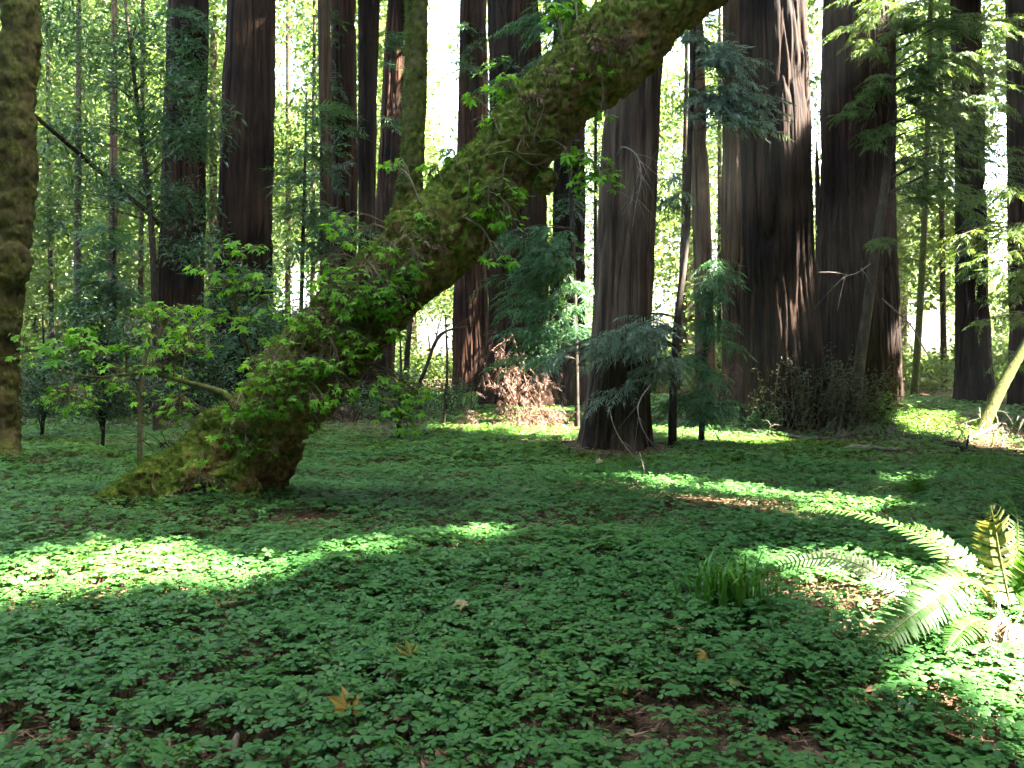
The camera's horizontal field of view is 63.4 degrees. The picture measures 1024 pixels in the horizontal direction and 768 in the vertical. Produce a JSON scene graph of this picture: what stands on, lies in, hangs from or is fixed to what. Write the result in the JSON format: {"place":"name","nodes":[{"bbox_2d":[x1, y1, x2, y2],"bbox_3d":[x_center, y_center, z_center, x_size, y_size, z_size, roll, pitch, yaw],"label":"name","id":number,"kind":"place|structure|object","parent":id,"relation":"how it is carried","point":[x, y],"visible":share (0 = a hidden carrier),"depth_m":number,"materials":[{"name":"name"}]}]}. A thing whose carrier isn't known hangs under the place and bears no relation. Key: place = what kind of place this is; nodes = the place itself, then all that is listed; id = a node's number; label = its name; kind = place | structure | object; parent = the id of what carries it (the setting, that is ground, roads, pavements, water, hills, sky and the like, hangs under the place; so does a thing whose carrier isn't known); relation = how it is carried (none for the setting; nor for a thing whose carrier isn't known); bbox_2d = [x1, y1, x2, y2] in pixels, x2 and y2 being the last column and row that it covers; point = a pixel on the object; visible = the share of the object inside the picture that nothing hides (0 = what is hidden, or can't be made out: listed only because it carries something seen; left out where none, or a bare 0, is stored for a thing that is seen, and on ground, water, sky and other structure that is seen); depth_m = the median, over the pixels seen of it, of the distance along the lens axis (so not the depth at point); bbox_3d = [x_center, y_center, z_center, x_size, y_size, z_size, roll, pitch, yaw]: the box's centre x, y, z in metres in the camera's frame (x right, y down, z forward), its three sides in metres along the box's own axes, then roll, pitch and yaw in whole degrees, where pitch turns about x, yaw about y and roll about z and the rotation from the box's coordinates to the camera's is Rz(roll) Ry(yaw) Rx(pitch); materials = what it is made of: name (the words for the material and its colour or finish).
{"place":"outdoors","nodes":[
{"label":"outdoors","id":0,"kind":"place"},
{"bbox_2d":[0,296,1023,767],"bbox_3d":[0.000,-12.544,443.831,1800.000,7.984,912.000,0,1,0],"label":"forest ground","id":1,"kind":"structure","parent":0,"point":[792,744],"depth_m":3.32,"materials":[{"name":"green plant"}]},
{"bbox_2d":[0,0,42,465],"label":"maple tree","id":2,"kind":"object","parent":1,"relation":"on","point":[21,42],"visible":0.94,"depth_m":9.21,"materials":[{"name":"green plant"}]},
{"bbox_2d":[40,734,69,744],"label":"fallen leaf","id":3,"kind":"object","parent":1,"relation":"on","point":[58,740],"visible":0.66,"depth_m":2.41,"materials":[{"name":"brown plant"}]},
{"bbox_2d":[18,315,113,440],"bbox_3d":[-7.170,-0.064,12.740,1.992,2.029,1.389,0,1,0],"label":"understorey shrub","id":4,"kind":"object","parent":1,"relation":"on","point":[40,408],"visible":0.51,"depth_m":12.74,"materials":[{"name":"green plant"}]},
{"bbox_2d":[37,0,118,386],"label":"slender tree","id":5,"kind":"object","parent":1,"relation":"on","point":[51,298],"visible":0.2,"depth_m":29.84,"materials":[{"name":"green plant"}]},
{"bbox_2d":[37,0,145,391],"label":"slender tree","id":6,"kind":"object","parent":1,"relation":"on","point":[77,251],"visible":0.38,"depth_m":26.77,"materials":[{"name":"green plant"}]},
{"bbox_2d":[34,185,158,395],"bbox_3d":[-9.165,-2.135,18.736,2.528,5.437,2.637,1,1,29],"label":"young conifer","id":7,"kind":"object","parent":1,"relation":"on","point":[112,286],"visible":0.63,"depth_m":18.81,"materials":[{"name":"green plant"}]},
{"bbox_2d":[33,296,166,454],"bbox_3d":[-5.165,-0.067,10.436,1.754,2.065,1.386,0,1,0],"label":"understorey shrub","id":8,"kind":"object","parent":1,"relation":"on","point":[103,410],"visible":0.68,"depth_m":10.34,"materials":[{"name":"green plant"}]},
{"bbox_2d":[18,350,184,424],"bbox_3d":[-9.276,0.116,16.480,5.869,1.803,5.280,-1,1,-32],"label":"brush tangle","id":9,"kind":"object","parent":1,"relation":"on","point":[76,402],"visible":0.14,"depth_m":16.95,"materials":[{"name":"green plant"}]},
{"bbox_2d":[41,0,165,388],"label":"slender tree","id":10,"kind":"object","parent":1,"relation":"on","point":[114,137],"visible":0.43,"depth_m":25.76,"materials":[{"name":"green plant"}]},
{"bbox_2d":[47,0,166,382],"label":"slender tree","id":11,"kind":"object","parent":1,"relation":"on","point":[141,222],"visible":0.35,"depth_m":27.81,"materials":[{"name":"green plant"}]},
{"bbox_2d":[20,322,226,421],"bbox_3d":[-7.682,-0.169,17.846,7.281,2.404,4.968,0,1,0],"label":"brush tangle","id":12,"kind":"object","parent":1,"relation":"on","point":[146,407],"visible":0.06,"depth_m":17.35,"materials":[{"name":"green plant"}]},
{"bbox_2d":[33,0,247,430],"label":"laurel tree","id":13,"kind":"object","parent":1,"relation":"on","point":[143,143],"visible":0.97,"depth_m":14.50,"materials":[{"name":"green plant"}]},
{"bbox_2d":[95,323,203,464],"bbox_3d":[-3.975,0.173,8.991,1.199,1.672,0.620,0,1,0],"label":"young maple","id":14,"kind":"object","parent":1,"relation":"on","point":[141,392],"visible":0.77,"depth_m":9.15,"materials":[{"name":"green plant"}]},
{"bbox_2d":[129,413,185,448],"bbox_3d":[-4.251,0.667,10.902,1.567,0.624,0.876,0,1,0],"label":"brush tangle","id":15,"kind":"object","parent":1,"relation":"on","point":[162,444],"visible":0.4,"depth_m":10.96,"materials":[{"name":"brown plant"}]},
{"bbox_2d":[34,113,282,334],"bbox_3d":[-6.920,-1.629,16.697,3.542,5.140,11.980,0,1,15],"label":"dead pole","id":16,"kind":"object","parent":1,"relation":"on","point":[75,150],"visible":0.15,"depth_m":14.61,"materials":[{"name":"brown wood"}]},
{"bbox_2d":[120,310,244,422],"bbox_3d":[-4.035,0.017,10.573,1.944,1.986,1.303,1,1,23],"label":"understorey shrub","id":17,"kind":"object","parent":1,"relation":"on","point":[210,369],"visible":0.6,"depth_m":10.51,"materials":[{"name":"green plant"}]},
{"bbox_2d":[146,0,225,410],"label":"redwood tree","id":18,"kind":"object","parent":1,"relation":"on","point":[191,17],"visible":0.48,"depth_m":18.49,"materials":[{"name":"brown plant"}]},
{"bbox_2d":[133,1,281,344],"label":"slender tree","id":19,"kind":"object","parent":1,"relation":"on","point":[213,65],"visible":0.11,"depth_m":29.73,"materials":[{"name":"plant"}]},
{"bbox_2d":[184,221,283,362],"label":"laurel tree","id":20,"kind":"object","parent":1,"relation":"on","point":[243,269],"visible":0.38,"depth_m":11.72,"materials":[{"name":"green plant"}]},
{"bbox_2d":[228,731,239,761],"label":"fallen branch","id":21,"kind":"object","parent":1,"relation":"on","point":[236,737],"visible":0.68,"depth_m":2.30,"materials":[{"name":"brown wood"}]},
{"bbox_2d":[182,238,289,372],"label":"young maple","id":22,"kind":"object","parent":1,"relation":"on","point":[232,281],"visible":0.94,"depth_m":7.78,"materials":[{"name":"green plant"}]},
{"bbox_2d":[198,0,289,412],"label":"redwood tree","id":23,"kind":"object","parent":1,"relation":"on","point":[248,80],"visible":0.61,"depth_m":16.48,"materials":[{"name":"brown plant"}]},
{"bbox_2d":[47,290,471,422],"bbox_3d":[-5.121,-0.171,17.026,7.717,3.313,5.754,1,1,32],"label":"brush tangle","id":24,"kind":"object","parent":1,"relation":"on","point":[247,370],"visible":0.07,"depth_m":16.88,"materials":[{"name":"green plant"}]},
{"bbox_2d":[221,283,308,358],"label":"understorey shrub","id":25,"kind":"object","parent":1,"relation":"on","point":[264,318],"visible":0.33,"depth_m":10.32,"materials":[{"name":"green plant"}]},
{"bbox_2d":[272,0,317,315],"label":"slender tree","id":26,"kind":"object","parent":1,"relation":"on","point":[287,276],"visible":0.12,"depth_m":33.71,"materials":[{"name":"green plant"}]},
{"bbox_2d":[258,92,382,309],"bbox_3d":[-3.566,-2.550,16.265,2.922,6.734,1.724,0,1,0],"label":"young conifer","id":27,"kind":"object","parent":1,"relation":"on","point":[314,222],"visible":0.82,"depth_m":16.37,"materials":[{"name":"green plant"}]},
{"bbox_2d":[318,0,331,289],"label":"redwood tree","id":28,"kind":"object","parent":1,"relation":"on","point":[324,43],"visible":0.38,"depth_m":18.27,"materials":[{"name":"brown plant"}]},
{"bbox_2d":[273,0,381,299],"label":"slender tree","id":29,"kind":"object","parent":1,"relation":"on","point":[313,50],"visible":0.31,"depth_m":29.70,"materials":[{"name":"green plant"}]},
{"bbox_2d":[294,0,369,401],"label":"redwood tree","id":30,"kind":"object","parent":1,"relation":"on","point":[344,91],"visible":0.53,"depth_m":20.05,"materials":[{"name":"brown plant"}]},
{"bbox_2d":[5,0,728,510],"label":"maple tree","id":31,"kind":"object","parent":1,"relation":"on","point":[445,228],"visible":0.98,"depth_m":6.07,"materials":[{"name":"green plant"}]},
{"bbox_2d":[204,333,531,424],"bbox_3d":[-2.844,0.029,17.234,6.730,2.292,4.089,0,1,0],"label":"brush tangle","id":32,"kind":"object","parent":1,"relation":"on","point":[370,409],"visible":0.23,"depth_m":17.07,"materials":[{"name":"green plant"}]},
{"bbox_2d":[358,0,379,401],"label":"redwood tree","id":33,"kind":"object","parent":1,"relation":"on","point":[368,27],"visible":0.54,"depth_m":20.67,"materials":[{"name":"brown plant"}]},
{"bbox_2d":[372,734,403,749],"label":"seedling","id":34,"kind":"object","parent":1,"relation":"on","point":[380,743],"visible":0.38,"depth_m":2.31,"materials":[{"name":"green plant"}]},
{"bbox_2d":[375,0,405,392],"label":"redwood tree","id":35,"kind":"object","parent":1,"relation":"on","point":[391,104],"visible":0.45,"depth_m":23.56,"materials":[{"name":"red plant"}]},
{"bbox_2d":[341,331,450,442],"bbox_3d":[-1.745,-0.049,12.259,1.613,1.976,1.352,0,1,-9],"label":"understorey shrub","id":36,"kind":"object","parent":1,"relation":"on","point":[377,403],"visible":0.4,"depth_m":12.27,"materials":[{"name":"green plant"}]},
{"bbox_2d":[404,317,412,368],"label":"thin sapling","id":37,"kind":"object","parent":1,"relation":"on","point":[407,348],"visible":0.61,"depth_m":12.96,"materials":[{"name":"brown plant"}]},
{"bbox_2d":[434,748,449,760],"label":"fallen leaf","id":38,"kind":"object","parent":1,"relation":"on","point":[439,753],"visible":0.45,"depth_m":2.29,"materials":[{"name":"brown plant"}]},
{"bbox_2d":[414,306,473,393],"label":"bent sapling","id":39,"kind":"object","parent":1,"relation":"on","point":[431,350],"visible":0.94,"depth_m":11.97,"materials":[{"name":"brown plant"}]},
{"bbox_2d":[421,315,482,416],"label":"understorey shrub","id":40,"kind":"object","parent":1,"relation":"on","point":[446,387],"visible":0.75,"depth_m":16.88,"materials":[{"name":"green plant"}]},
{"bbox_2d":[429,408,501,431],"bbox_3d":[-0.856,0.759,13.714,1.182,0.736,1.018,0,1,-21],"label":"dead bough","id":41,"kind":"object","parent":1,"relation":"on","point":[458,422],"visible":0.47,"depth_m":13.61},
{"bbox_2d":[447,0,488,395],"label":"redwood tree","id":42,"kind":"object","parent":1,"relation":"on","point":[469,342],"visible":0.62,"depth_m":23.47,"materials":[{"name":"red plant"}]},
{"bbox_2d":[0,0,1009,382],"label":"distant forest","id":43,"kind":"object","parent":1,"relation":"on","point":[666,232],"visible":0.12,"depth_m":31.57,"materials":[{"name":"green plant"}]},
{"bbox_2d":[0,391,1023,767],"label":"clover carpet","id":44,"kind":"object","parent":1,"relation":"on","point":[504,617],"visible":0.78,"depth_m":3.60,"materials":[{"name":"green plant"}]},
{"bbox_2d":[327,685,360,715],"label":"fallen leaf","id":45,"kind":"object","parent":44,"relation":"on","point":[342,703],"visible":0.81,"depth_m":2.42,"materials":[{"name":"yellow plant"}]},
{"bbox_2d":[395,638,417,658],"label":"fallen leaf","id":46,"kind":"object","parent":44,"relation":"on","point":[408,649],"visible":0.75,"depth_m":2.91,"materials":[{"name":"plant"}]},
{"bbox_2d":[451,599,468,610],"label":"fallen leaf","id":47,"kind":"object","parent":44,"relation":"on","point":[462,602],"visible":1,"depth_m":3.50,"materials":[{"name":"beige plant"}]},
{"bbox_2d":[691,648,707,659],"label":"fallen leaf","id":48,"kind":"object","parent":44,"relation":"on","point":[702,654],"visible":0.95,"depth_m":2.83,"materials":[{"name":"plant"}]},
{"bbox_2d":[726,678,744,687],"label":"fallen leaf","id":49,"kind":"object","parent":44,"relation":"on","point":[735,680],"visible":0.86,"depth_m":2.66,"materials":[{"name":"plant"}]},
{"bbox_2d":[20,285,1008,394],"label":"undergrowth","id":50,"kind":"object","parent":1,"relation":"on","point":[998,345],"visible":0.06,"depth_m":28.47,"materials":[{"name":"green plant"}]},
{"bbox_2d":[471,0,559,408],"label":"redwood tree","id":51,"kind":"object","parent":1,"relation":"on","point":[504,57],"visible":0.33,"depth_m":19.31,"materials":[{"name":"brown plant"}]},
{"bbox_2d":[22,386,1008,478],"bbox_3d":[-6.202,0.476,19.732,31.382,0.582,10.482,1,2,38],"label":"ground moss","id":52,"kind":"object","parent":1,"relation":"on","point":[811,443],"visible":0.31,"depth_m":11.05,"materials":[{"name":"green plant"}]},
{"bbox_2d":[475,327,559,434],"bbox_3d":[0.046,0.090,13.583,1.542,2.078,1.567,1,1,30],"label":"dead bough","id":53,"kind":"object","parent":1,"relation":"on","point":[508,386],"visible":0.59,"depth_m":13.81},
{"bbox_2d":[465,0,593,430],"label":"young conifer","id":54,"kind":"object","parent":1,"relation":"on","point":[549,259],"visible":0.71,"depth_m":12.67,"materials":[{"name":"green plant"}]},
{"bbox_2d":[500,364,567,418],"bbox_3d":[0.639,0.272,15.791,1.311,1.429,1.562,1,2,34],"label":"dead bough","id":55,"kind":"object","parent":1,"relation":"on","point":[548,394],"visible":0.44,"depth_m":15.61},
{"bbox_2d":[485,406,583,434],"bbox_3d":[0.555,0.749,13.015,1.648,0.818,1.693,-1,1,-22],"label":"dead bough","id":56,"kind":"object","parent":1,"relation":"on","point":[526,415],"visible":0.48,"depth_m":13.16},
{"bbox_2d":[496,372,579,439],"bbox_3d":[0.593,0.477,12.846,1.289,1.371,2.952,0,1,-19],"label":"dead bough","id":57,"kind":"object","parent":1,"relation":"on","point":[523,399],"visible":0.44,"depth_m":13.54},
{"bbox_2d":[547,0,595,407],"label":"redwood tree","id":58,"kind":"object","parent":1,"relation":"on","point":[561,210],"visible":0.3,"depth_m":20.10,"materials":[{"name":"brown plant"}]},
{"bbox_2d":[548,0,669,301],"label":"slender tree","id":59,"kind":"object","parent":1,"relation":"on","point":[594,143],"visible":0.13,"depth_m":23.86,"materials":[{"name":"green plant"}]},
{"bbox_2d":[577,63,662,451],"bbox_3d":[2.600,-17.109,10.520,8.557,36.302,8.592,-1,2,-37],"label":"redwood tree","id":60,"kind":"object","parent":1,"relation":"on","point":[625,267],"visible":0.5,"depth_m":10.48,"materials":[{"name":"brown plant"}]},
{"bbox_2d":[613,681,627,694],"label":"fallen leaf","id":61,"kind":"object","parent":1,"relation":"on","point":[623,689],"visible":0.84,"depth_m":2.66,"materials":[{"name":"plant"}]},
{"bbox_2d":[608,407,658,472],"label":"dead branch","id":62,"kind":"object","parent":1,"relation":"on","point":[625,443],"visible":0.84,"depth_m":9.24,"materials":[{"name":"brown wood"}]},
{"bbox_2d":[607,384,694,459],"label":"dead branch","id":63,"kind":"object","parent":1,"relation":"on","point":[637,406],"visible":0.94,"depth_m":9.65,"materials":[{"name":"brown wood"}]},
{"bbox_2d":[518,12,796,448],"bbox_3d":[1.770,-2.998,10.811,4.240,7.807,2.134,-1,1,-28],"label":"young conifer","id":64,"kind":"object","parent":1,"relation":"on","point":[719,56],"visible":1,"depth_m":11.01,"materials":[{"name":"green plant"}]},
{"bbox_2d":[620,452,729,486],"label":"fallen branch","id":65,"kind":"object","parent":1,"relation":"on","point":[662,472],"visible":0.32,"depth_m":8.36,"materials":[{"name":"brown wood"}]},
{"bbox_2d":[658,25,721,389],"bbox_3d":[6.176,-8.631,26.985,5.493,17.813,5.374,0,1,9],"label":"slender tree","id":66,"kind":"object","parent":1,"relation":"on","point":[682,161],"visible":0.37,"depth_m":26.78,"materials":[{"name":"green plant"}]},
{"bbox_2d":[662,8,722,362],"bbox_3d":[8.040,-10.434,31.948,6.762,21.031,4.372,0,1,0],"label":"slender tree","id":67,"kind":"object","parent":1,"relation":"on","point":[718,177],"visible":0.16,"depth_m":31.79,"materials":[{"name":"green plant"}]},
{"bbox_2d":[651,241,755,442],"bbox_3d":[2.565,-0.542,11.267,1.345,2.959,1.212,1,1,28],"label":"young conifer","id":68,"kind":"object","parent":1,"relation":"on","point":[695,399],"visible":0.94,"depth_m":11.27,"materials":[{"name":"green plant"}]},
{"bbox_2d":[689,20,717,401],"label":"redwood tree","id":69,"kind":"object","parent":1,"relation":"on","point":[701,213],"visible":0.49,"depth_m":21.70,"materials":[{"name":"brown plant"}]},
{"bbox_2d":[667,365,741,411],"bbox_3d":[4.753,0.160,21.923,2.032,1.521,9.618,0,1,9],"label":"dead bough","id":70,"kind":"object","parent":1,"relation":"on","point":[732,375],"visible":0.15,"depth_m":17.52,"materials":[{"name":"plant"}]},
{"bbox_2d":[659,540,797,631],"bbox_3d":[0.902,0.829,3.433,0.543,0.371,0.422,0,1,15],"label":"grass tuft","id":71,"kind":"object","parent":1,"relation":"on","point":[730,589],"visible":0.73,"depth_m":3.42,"materials":[{"name":"green plant"}]},
{"bbox_2d":[717,0,742,406],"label":"redwood tree","id":72,"kind":"object","parent":1,"relation":"on","point":[731,219],"visible":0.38,"depth_m":18.65,"materials":[{"name":"grey plant"}]},
{"bbox_2d":[742,401,786,435],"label":"sprout shrub","id":73,"kind":"object","parent":1,"relation":"on","point":[766,424],"visible":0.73,"depth_m":13.60,"materials":[{"name":"green plant"}]},
{"bbox_2d":[739,0,828,430],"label":"redwood tree","id":74,"kind":"object","parent":1,"relation":"on","point":[780,309],"visible":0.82,"depth_m":14.10,"materials":[{"name":"brown plant"}]},
{"bbox_2d":[817,263,870,304],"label":"dead branch","id":75,"kind":"object","parent":74,"relation":"attached to","point":[844,278],"visible":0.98,"depth_m":14.01,"materials":[{"name":"grey wood"}]},
{"bbox_2d":[745,354,866,435],"bbox_3d":[4.747,0.191,13.643,1.846,1.371,1.076,0,1,0],"label":"sprout shrub","id":76,"kind":"object","parent":1,"relation":"on","point":[800,396],"visible":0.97,"depth_m":13.62,"materials":[{"name":"brown plant"}]},
{"bbox_2d":[815,142,819,270],"bbox_3d":[9.655,-3.463,25.918,0.379,8.124,0.336,-1,1,-24],"label":"snag","id":77,"kind":"object","parent":1,"relation":"on","point":[817,178],"visible":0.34,"depth_m":25.82,"materials":[{"name":"red plant"}]},
{"bbox_2d":[786,416,876,439],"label":"fallen branch","id":78,"kind":"object","parent":1,"relation":"on","point":[822,438],"visible":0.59,"depth_m":12.73,"materials":[{"name":"brown wood"}]},
{"bbox_2d":[783,342,897,428],"bbox_3d":[5.345,0.009,14.182,2.160,1.634,1.182,0,1,-13],"label":"sprout shrub","id":79,"kind":"object","parent":1,"relation":"on","point":[821,377],"visible":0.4,"depth_m":14.02,"materials":[{"name":"green plant"}]},
{"bbox_2d":[718,409,1001,445],"bbox_3d":[5.489,0.724,12.594,4.295,0.833,2.396,-1,1,-32],"label":"brush tangle","id":80,"kind":"object","parent":1,"relation":"on","point":[860,432],"visible":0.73,"depth_m":12.78,"materials":[{"name":"green plant"}]},
{"bbox_2d":[816,0,905,416],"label":"redwood tree","id":81,"kind":"object","parent":1,"relation":"on","point":[849,192],"visible":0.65,"depth_m":15.41,"materials":[{"name":"brown plant"}]},
{"bbox_2d":[881,298,956,370],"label":"dead branch","id":82,"kind":"object","parent":81,"relation":"attached to","point":[899,314],"visible":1,"depth_m":14.98,"materials":[{"name":"brown wood"}]},
{"bbox_2d":[823,367,905,431],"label":"sprout shrub","id":83,"kind":"object","parent":1,"relation":"on","point":[862,415],"visible":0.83,"depth_m":13.86,"materials":[{"name":"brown plant"}]},
{"bbox_2d":[840,445,901,451],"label":"fallen branch","id":84,"kind":"object","parent":1,"relation":"on","point":[877,448],"visible":0.67,"depth_m":10.88,"materials":[{"name":"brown wood"}]},
{"bbox_2d":[864,387,911,418],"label":"sprout shrub","id":85,"kind":"object","parent":1,"relation":"on","point":[881,414],"visible":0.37,"depth_m":14.61,"materials":[{"name":"green plant"}]},
{"bbox_2d":[764,491,1023,663],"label":"sword fern","id":86,"kind":"object","parent":1,"relation":"on","point":[1013,575],"visible":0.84,"depth_m":3.43,"materials":[{"name":"green plant"}]},
{"bbox_2d":[870,470,948,501],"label":"fern","id":87,"kind":"object","parent":1,"relation":"on","point":[919,486],"visible":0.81,"depth_m":6.63,"materials":[{"name":"green plant"}]},
{"bbox_2d":[820,0,1023,418],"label":"slender conifer","id":88,"kind":"object","parent":1,"relation":"on","point":[925,74],"visible":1,"depth_m":14.28,"materials":[{"name":"green plant"}]},
{"bbox_2d":[896,0,1005,394],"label":"slender tree","id":89,"kind":"object","parent":1,"relation":"on","point":[918,321],"visible":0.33,"depth_m":23.88,"materials":[{"name":"green plant"}]},
{"bbox_2d":[897,0,1005,387],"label":"slender tree","id":90,"kind":"object","parent":1,"relation":"on","point":[943,324],"visible":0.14,"depth_m":27.87,"materials":[{"name":"green plant"}]},
{"bbox_2d":[929,434,980,454],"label":"fallen branch","id":91,"kind":"object","parent":1,"relation":"on","point":[965,447],"visible":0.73,"depth_m":11.07,"materials":[{"name":"brown wood"}]},
{"bbox_2d":[891,390,1023,446],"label":"brush tangle","id":92,"kind":"object","parent":1,"relation":"on","point":[1005,435],"visible":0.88,"depth_m":12.00,"materials":[{"name":"green plant"}]},
{"bbox_2d":[914,437,1023,508],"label":"fern","id":93,"kind":"object","parent":1,"relation":"on","point":[975,458],"visible":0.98,"depth_m":5.32,"materials":[{"name":"green plant"}]},
{"bbox_2d":[943,0,1000,402],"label":"redwood tree","id":94,"kind":"object","parent":1,"relation":"on","point":[973,362],"visible":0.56,"depth_m":21.61,"materials":[{"name":"brown plant"}]},
{"bbox_2d":[920,597,1023,667],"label":"brush tangle","id":95,"kind":"object","parent":1,"relation":"on","point":[1007,621],"visible":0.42,"depth_m":3.07,"materials":[{"name":"brown plant"}]},
{"bbox_2d":[921,183,1023,377],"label":"young conifer","id":96,"kind":"object","parent":1,"relation":"on","point":[1015,231],"visible":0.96,"depth_m":15.88,"materials":[{"name":"green plant"}]},
{"bbox_2d":[951,414,1023,452],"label":"fallen branch","id":97,"kind":"object","parent":1,"relation":"on","point":[980,431],"visible":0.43,"depth_m":12.91,"materials":[{"name":"brown wood"}]},
{"bbox_2d":[973,337,1023,430],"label":"mossy pole","id":98,"kind":"object","parent":1,"relation":"on","point":[999,391],"visible":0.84,"depth_m":13.63,"materials":[{"name":"yellow plant"}]},
{"bbox_2d":[1005,0,1023,405],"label":"redwood tree","id":99,"kind":"object","parent":1,"relation":"on","point":[1015,207],"visible":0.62,"depth_m":20.24,"materials":[{"name":"brown plant"}]},
{"bbox_2d":[61,0,1008,353],"label":"sky","id":100,"kind":"structure","parent":0,"point":[930,329],"materials":[{"name":"white"}]},
{"bbox_2d":[603,146,685,233],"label":"dead branch","id":101,"kind":"object","parent":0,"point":[641,177],"visible":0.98,"depth_m":9.35,"materials":[{"name":"brown wood"}]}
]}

